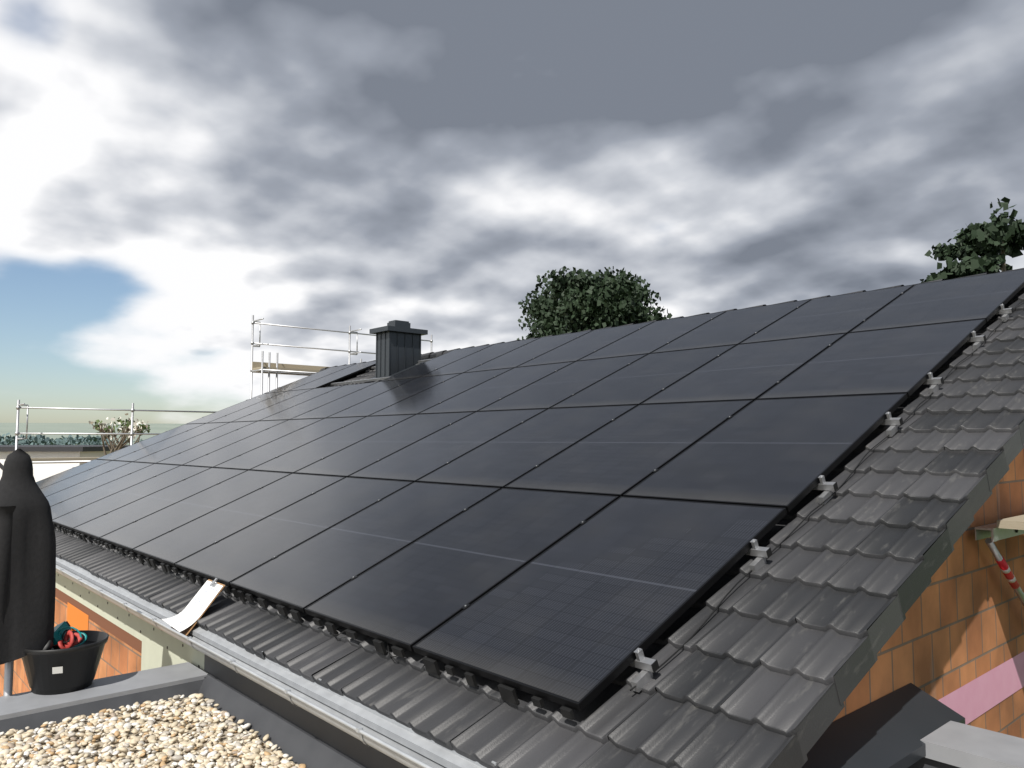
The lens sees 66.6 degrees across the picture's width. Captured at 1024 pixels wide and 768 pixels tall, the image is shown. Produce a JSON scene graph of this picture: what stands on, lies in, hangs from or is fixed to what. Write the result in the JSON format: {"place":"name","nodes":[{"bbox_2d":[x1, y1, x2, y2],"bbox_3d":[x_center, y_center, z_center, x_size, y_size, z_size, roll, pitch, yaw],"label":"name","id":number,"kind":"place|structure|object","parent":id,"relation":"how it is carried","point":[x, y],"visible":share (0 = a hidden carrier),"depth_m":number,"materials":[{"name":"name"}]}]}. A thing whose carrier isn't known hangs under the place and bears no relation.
{"place":"outdoors","nodes":[
{"label":"outdoors","id":0,"kind":"place"},
{"bbox_2d":[0,433,145,444],"bbox_3d":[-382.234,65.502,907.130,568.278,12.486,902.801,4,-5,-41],"label":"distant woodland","id":1,"kind":"object","parent":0,"point":[39,439],"visible":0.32,"depth_m":482.16,"materials":[{"name":"green plant"}]},
{"bbox_2d":[0,423,183,444],"bbox_3d":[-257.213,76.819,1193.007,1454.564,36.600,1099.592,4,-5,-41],"label":"hill","id":2,"kind":"structure","parent":0,"point":[6,428],"depth_m":1066.33,"materials":[{"name":"green plant"}]},
{"bbox_2d":[56,557,481,767],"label":"eave flashing","id":3,"kind":"object","parent":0,"point":[427,749],"visible":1,"depth_m":4.04,"materials":[{"name":"silver metal"}]},
{"bbox_2d":[0,448,1023,738],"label":"house walls","id":4,"kind":"structure","parent":0,"point":[954,642],"depth_m":4.74,"materials":[{"name":"ceramic"}]},
{"bbox_2d":[58,574,199,667],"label":"insulation anchors","id":5,"kind":"object","parent":4,"relation":"attached to","point":[129,615],"visible":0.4,"depth_m":6.67,"materials":[{"name":"black plastic"}]},
{"bbox_2d":[0,655,959,767],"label":"flat roof edge","id":6,"kind":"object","parent":4,"relation":"on","point":[300,735],"depth_m":4.49,"materials":[{"name":"grey metal"}]},
{"bbox_2d":[0,693,305,767],"bbox_3d":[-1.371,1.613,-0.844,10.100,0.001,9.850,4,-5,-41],"label":"gravel bed","id":7,"kind":"object","parent":6,"relation":"on","point":[224,737],"depth_m":4.31,"materials":[{"name":"beige gravel"}]},
{"bbox_2d":[0,662,1023,767],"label":"parapet caps","id":8,"kind":"object","parent":6,"relation":"on","point":[957,744],"visible":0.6,"depth_m":4.54,"materials":[{"name":"metal"}]},
{"bbox_2d":[22,621,108,694],"bbox_3d":[-2.879,1.743,5.008,0.514,0.390,0.514,4,-5,-41],"label":"mortar tub with tools","id":9,"kind":"object","parent":8,"relation":"on","point":[69,661],"visible":0.94,"depth_m":4.86,"materials":[{"name":"black plastic"}]},
{"bbox_2d":[83,335,1020,763],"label":"roof deck","id":10,"kind":"structure","parent":4,"relation":"on","point":[795,619],"depth_m":3.40,"materials":[{"name":"black"}]},
{"bbox_2d":[56,558,496,767],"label":"eave gutter","id":11,"kind":"object","parent":10,"relation":"attached to","point":[392,748],"visible":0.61,"depth_m":4.05,"materials":[{"name":"silver metal"}]},
{"bbox_2d":[162,578,224,635],"bbox_3d":[-2.232,1.560,5.463,0.330,0.360,0.310,4,-5,-41],"label":"clipboard with form","id":12,"kind":"object","parent":11,"relation":"on","point":[184,621],"visible":0.98,"depth_m":5.46,"materials":[{"name":"paper"}]},
{"bbox_2d":[54,287,1023,767],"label":"roof tiles","id":13,"kind":"object","parent":10,"relation":"on","point":[830,585],"visible":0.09,"depth_m":3.60,"materials":[{"name":"concrete"}]},
{"bbox_2d":[368,320,433,381],"bbox_3d":[-2.123,-0.504,14.570,1.135,1.340,0.730,4,-5,-41],"label":"chimney","id":14,"kind":"object","parent":13,"relation":"on","point":[398,346],"visible":0.73,"depth_m":14.38,"materials":[{"name":"grey metal"}]},
{"bbox_2d":[53,293,1023,719],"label":"solar mounting rails","id":15,"kind":"object","parent":13,"relation":"on","point":[643,677],"visible":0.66,"depth_m":4.34,"materials":[{"name":"metal"}]},
{"bbox_2d":[36,459,110,488],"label":"solar panel","id":16,"kind":"object","parent":15,"relation":"on","point":[61,476],"visible":0.54,"depth_m":13.64,"materials":[{"name":"black"}]},
{"bbox_2d":[40,461,130,496],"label":"solar panel","id":17,"kind":"object","parent":15,"relation":"on","point":[77,479],"visible":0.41,"depth_m":12.73,"materials":[{"name":"black"}]},
{"bbox_2d":[46,462,153,506],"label":"solar panel","id":18,"kind":"object","parent":15,"relation":"on","point":[89,484],"visible":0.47,"depth_m":11.82,"materials":[{"name":"black"}]},
{"bbox_2d":[51,464,180,518],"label":"solar panel","id":19,"kind":"object","parent":15,"relation":"on","point":[100,492],"visible":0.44,"depth_m":10.88,"materials":[{"name":"black"}]},
{"bbox_2d":[53,465,210,530],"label":"solar panel","id":20,"kind":"object","parent":15,"relation":"on","point":[94,510],"visible":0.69,"depth_m":9.96,"materials":[{"name":"black"}]},
{"bbox_2d":[97,423,205,460],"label":"solar panel","id":21,"kind":"object","parent":15,"relation":"on","point":[112,456],"visible":0.69,"depth_m":14.54,"materials":[{"name":"black"}]},
{"bbox_2d":[73,468,247,539],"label":"solar panel","id":22,"kind":"object","parent":15,"relation":"on","point":[114,520],"visible":0.91,"depth_m":9.09,"materials":[{"name":"black"}]},
{"bbox_2d":[114,422,229,461],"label":"solar panel","id":23,"kind":"object","parent":15,"relation":"on","point":[165,443],"visible":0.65,"depth_m":13.68,"materials":[{"name":"black"}]},
{"bbox_2d":[133,421,256,463],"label":"solar panel","id":24,"kind":"object","parent":15,"relation":"on","point":[181,447],"visible":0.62,"depth_m":12.81,"materials":[{"name":"black"}]},
{"bbox_2d":[100,470,291,551],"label":"solar panel","id":25,"kind":"object","parent":15,"relation":"on","point":[135,534],"visible":0.88,"depth_m":8.22,"materials":[{"name":"black"}]},
{"bbox_2d":[156,420,286,465],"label":"solar panel","id":26,"kind":"object","parent":15,"relation":"on","point":[203,449],"visible":0.69,"depth_m":11.95,"materials":[{"name":"black"}]},
{"bbox_2d":[187,391,286,423],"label":"solar panel","id":27,"kind":"object","parent":15,"relation":"on","point":[233,408],"visible":0.66,"depth_m":15.66,"materials":[{"name":"black"}]},
{"bbox_2d":[133,473,345,566],"bbox_3d":[-2.581,1.241,7.443,1.722,0.035,1.134,-26,14,-40],"label":"solar panel","id":28,"kind":"object","parent":15,"relation":"on","point":[176,545],"visible":0.89,"depth_m":7.35,"materials":[{"name":"black"}]},
{"bbox_2d":[183,418,323,467],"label":"solar panel","id":29,"kind":"object","parent":15,"relation":"on","point":[240,447],"visible":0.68,"depth_m":11.08,"materials":[{"name":"black"}]},
{"bbox_2d":[208,389,311,422],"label":"solar panel","id":30,"kind":"object","parent":15,"relation":"on","point":[251,409],"visible":0.69,"depth_m":14.79,"materials":[{"name":"black"}]},
{"bbox_2d":[232,385,343,421],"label":"solar panel","id":31,"kind":"object","parent":15,"relation":"on","point":[283,405],"visible":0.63,"depth_m":13.93,"materials":[{"name":"black"}]},
{"bbox_2d":[214,416,365,469],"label":"solar panel","id":32,"kind":"object","parent":15,"relation":"on","point":[258,456],"visible":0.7,"depth_m":10.21,"materials":[{"name":"black"}]},
{"bbox_2d":[175,477,412,585],"bbox_3d":[-1.816,1.179,6.582,1.722,0.035,1.134,-26,14,-40],"label":"solar panel","id":33,"kind":"object","parent":15,"relation":"on","point":[233,557],"visible":0.9,"depth_m":6.48,"materials":[{"name":"black"}]},
{"bbox_2d":[264,364,354,393],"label":"solar panel","id":34,"kind":"object","parent":15,"relation":"on","point":[306,380],"visible":0.7,"depth_m":16.77,"materials":[{"name":"black"}]},
{"bbox_2d":[259,382,376,420],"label":"solar panel","id":35,"kind":"object","parent":15,"relation":"on","point":[313,403],"visible":0.69,"depth_m":13.06,"materials":[{"name":"black"}]},
{"bbox_2d":[289,361,375,390],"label":"solar panel","id":36,"kind":"object","parent":15,"relation":"on","point":[337,375],"visible":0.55,"depth_m":15.81,"materials":[{"name":"black"}]},
{"bbox_2d":[250,414,415,472],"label":"solar panel","id":37,"kind":"object","parent":15,"relation":"on","point":[308,454],"visible":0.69,"depth_m":9.35,"materials":[{"name":"black"}]},
{"bbox_2d":[290,378,415,419],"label":"solar panel","id":38,"kind":"object","parent":15,"relation":"on","point":[349,400],"visible":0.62,"depth_m":12.20,"materials":[{"name":"black"}]},
{"bbox_2d":[230,482,500,612],"bbox_3d":[-1.050,1.118,5.721,1.722,0.035,1.134,-26,14,-40],"label":"solar panel","id":39,"kind":"object","parent":15,"relation":"on","point":[301,577],"visible":0.9,"depth_m":5.60,"materials":[{"name":"black"}]},
{"bbox_2d":[294,412,473,476],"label":"solar panel","id":40,"kind":"object","parent":15,"relation":"on","point":[358,456],"visible":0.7,"depth_m":8.48,"materials":[{"name":"black"}]},
{"bbox_2d":[327,373,461,417],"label":"solar panel","id":41,"kind":"object","parent":15,"relation":"on","point":[375,404],"visible":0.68,"depth_m":11.33,"materials":[{"name":"black"}]},
{"bbox_2d":[380,344,493,381],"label":"solar panel","id":42,"kind":"object","parent":15,"relation":"on","point":[429,366],"visible":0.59,"depth_m":13.31,"materials":[{"name":"black"}]},
{"bbox_2d":[369,368,512,415],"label":"solar panel","id":43,"kind":"object","parent":15,"relation":"on","point":[426,399],"visible":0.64,"depth_m":10.47,"materials":[{"name":"black"}]},
{"bbox_2d":[348,409,546,481],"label":"solar panel","id":44,"kind":"object","parent":15,"relation":"on","point":[419,459],"visible":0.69,"depth_m":7.61,"materials":[{"name":"black"}]},
{"bbox_2d":[305,488,618,650],"bbox_3d":[-0.285,1.056,4.859,1.722,0.035,1.134,-26,14,-40],"label":"solar panel","id":45,"kind":"object","parent":15,"relation":"on","point":[408,597],"visible":0.91,"depth_m":4.72,"materials":[{"name":"black"}]},
{"bbox_2d":[419,337,540,377],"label":"solar panel","id":46,"kind":"object","parent":15,"relation":"on","point":[476,359],"visible":0.67,"depth_m":12.45,"materials":[{"name":"black"}]},
{"bbox_2d":[418,361,574,413],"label":"solar panel","id":47,"kind":"object","parent":15,"relation":"on","point":[488,392],"visible":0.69,"depth_m":9.60,"materials":[{"name":"black"}]},
{"bbox_2d":[417,405,637,488],"bbox_3d":[0.153,0.525,6.832,1.722,0.035,1.134,-26,14,-40],"label":"solar panel","id":48,"kind":"object","parent":15,"relation":"on","point":[503,460],"visible":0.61,"depth_m":6.74,"materials":[{"name":"black"}]},
{"bbox_2d":[464,330,592,372],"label":"solar panel","id":49,"kind":"object","parent":15,"relation":"on","point":[515,358],"visible":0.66,"depth_m":11.58,"materials":[{"name":"black"}]},
{"bbox_2d":[478,354,647,411],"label":"solar panel","id":50,"kind":"object","parent":15,"relation":"on","point":[555,388],"visible":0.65,"depth_m":8.73,"materials":[{"name":"black"}]},
{"bbox_2d":[517,321,654,366],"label":"solar panel","id":51,"kind":"object","parent":15,"relation":"on","point":[581,347],"visible":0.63,"depth_m":10.72,"materials":[{"name":"black"}]},
{"bbox_2d":[412,496,786,711],"bbox_3d":[0.481,0.994,3.998,1.722,0.035,1.134,-26,14,-40],"label":"solar panel","id":52,"kind":"object","parent":15,"relation":"on","point":[576,618],"visible":1,"depth_m":3.83,"materials":[{"name":"black"}]},
{"bbox_2d":[505,400,752,496],"bbox_3d":[0.918,0.463,5.971,1.722,0.035,1.134,-26,14,-40],"label":"solar panel","id":53,"kind":"object","parent":15,"relation":"on","point":[621,455],"visible":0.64,"depth_m":5.86,"materials":[{"name":"black"}]},
{"bbox_2d":[550,345,735,408],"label":"solar panel","id":54,"kind":"object","parent":15,"relation":"on","point":[642,379],"visible":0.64,"depth_m":7.86,"materials":[{"name":"black"}]},
{"bbox_2d":[578,311,725,360],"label":"solar panel","id":55,"kind":"object","parent":15,"relation":"on","point":[651,337],"visible":0.73,"depth_m":9.85,"materials":[{"name":"black"}]},
{"bbox_2d":[651,299,811,352],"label":"solar panel","id":56,"kind":"object","parent":15,"relation":"on","point":[734,327],"visible":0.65,"depth_m":8.98,"materials":[{"name":"black"}]},
{"bbox_2d":[641,333,845,404],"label":"solar panel","id":57,"kind":"object","parent":15,"relation":"on","point":[751,371],"visible":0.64,"depth_m":6.99,"materials":[{"name":"black"}]},
{"bbox_2d":[623,393,907,511],"bbox_3d":[1.684,0.401,5.110,1.722,0.035,1.134,-26,14,-40],"label":"solar panel","id":58,"kind":"object","parent":15,"relation":"on","point":[786,453],"visible":0.9,"depth_m":4.98,"materials":[{"name":"black"}]},
{"bbox_2d":[740,284,913,343],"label":"solar panel","id":59,"kind":"object","parent":15,"relation":"on","point":[838,314],"visible":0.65,"depth_m":8.12,"materials":[{"name":"black"}]},
{"bbox_2d":[757,319,985,399],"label":"solar panel","id":60,"kind":"object","parent":15,"relation":"on","point":[907,360],"visible":0.89,"depth_m":6.11,"materials":[{"name":"black"}]},
{"bbox_2d":[849,269,1023,332],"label":"solar panel","id":61,"kind":"object","parent":15,"relation":"on","point":[984,296],"visible":0.86,"depth_m":7.23,"materials":[{"name":"black"}]},
{"bbox_2d":[319,268,1023,371],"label":"ridge tiles","id":62,"kind":"object","parent":13,"relation":"on","point":[431,355],"visible":0.16,"depth_m":11.78,"materials":[{"name":"concrete"}]},
{"bbox_2d":[802,683,964,767],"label":"gable wall flashing","id":63,"kind":"object","parent":4,"relation":"attached to","point":[892,729],"visible":0.8,"depth_m":3.42,"materials":[{"name":"grey metal"}]},
{"bbox_2d":[975,515,1023,605],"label":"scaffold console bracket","id":64,"kind":"object","parent":4,"relation":"attached to","point":[1005,528],"visible":1,"depth_m":4.58,"materials":[{"name":"metal"}]},
{"bbox_2d":[0,0,1023,423],"label":"sky","id":65,"kind":"structure","parent":0,"point":[174,174],"materials":[{"name":"grey"}]},
{"label":"paved yard","id":66,"kind":"structure","parent":0,"visible":0},
{"bbox_2d":[0,445,128,481],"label":"neighbour house","id":67,"kind":"structure","parent":66,"relation":"on","point":[42,471],"depth_m":26.14,"materials":[{"name":"grey paint"}]},
{"bbox_2d":[88,413,150,454],"bbox_3d":[-11.715,3.590,23.130,1.696,5.395,2.888,2,-4,-23],"label":"shrub","id":68,"kind":"object","parent":66,"relation":"on","point":[103,428],"visible":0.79,"depth_m":23.22,"materials":[{"name":"white plant"}]},
{"bbox_2d":[15,315,432,463],"bbox_3d":[-5.720,2.145,18.030,9.852,7.550,0.658,4,-5,-41],"label":"scaffolding","id":69,"kind":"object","parent":66,"relation":"on","point":[261,370],"depth_m":17.82,"materials":[{"name":"silver metal"}]},
{"bbox_2d":[31,362,324,460],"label":"scaffold decks","id":70,"kind":"object","parent":69,"relation":"attached to","point":[289,367],"visible":0.24,"depth_m":18.30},
{"label":"ground","id":71,"kind":"structure","parent":0,"visible":0},
{"bbox_2d":[3,661,13,695],"bbox_3d":[-3.123,2.723,4.775,0.048,4.500,0.048,4,-5,-41],"label":"parasol pole","id":72,"kind":"object","parent":71,"relation":"on","point":[8,678],"visible":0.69,"depth_m":4.82,"materials":[{"name":"metal"}]},
{"bbox_2d":[0,449,55,664],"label":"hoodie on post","id":73,"kind":"object","parent":72,"relation":"hanging from","point":[27,571],"visible":0.98,"depth_m":4.84,"materials":[{"name":"black fabric"}]},
{"bbox_2d":[517,288,568,339],"bbox_3d":[1.183,1.415,32.694,4.582,11.105,4.682,0,-4,-6],"label":"broadleaf tree","id":74,"kind":"object","parent":71,"relation":"on","point":[541,313],"visible":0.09,"depth_m":32.32,"materials":[{"name":"green plant"}]},
{"bbox_2d":[535,266,646,337],"bbox_3d":[2.336,1.270,26.842,4.456,10.631,4.630,1,-4,-14],"label":"broadleaf tree","id":75,"kind":"object","parent":71,"relation":"on","point":[589,299],"visible":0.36,"depth_m":26.18,"materials":[{"name":"green plant"}]},
{"bbox_2d":[611,273,672,324],"bbox_3d":[4.209,1.307,28.752,4.637,10.797,5.741,4,-5,-41],"label":"broadleaf tree","id":76,"kind":"object","parent":71,"relation":"on","point":[654,314],"visible":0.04,"depth_m":27.79,"materials":[{"name":"green plant"}]},
{"bbox_2d":[920,223,1000,282],"bbox_3d":[8.781,1.282,14.315,6.920,8.739,6.751,4,-5,-41],"label":"broadleaf tree","id":77,"kind":"object","parent":71,"relation":"on","point":[941,252],"visible":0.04,"depth_m":14.77,"materials":[{"name":"broad leaves"},{"name":"bark"}]},
{"bbox_2d":[926,197,1023,281],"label":"broadleaf tree","id":78,"kind":"object","parent":71,"relation":"on","point":[995,235],"visible":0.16,"depth_m":11.75,"materials":[{"name":"broad leaves"},{"name":"bark"}]}
]}

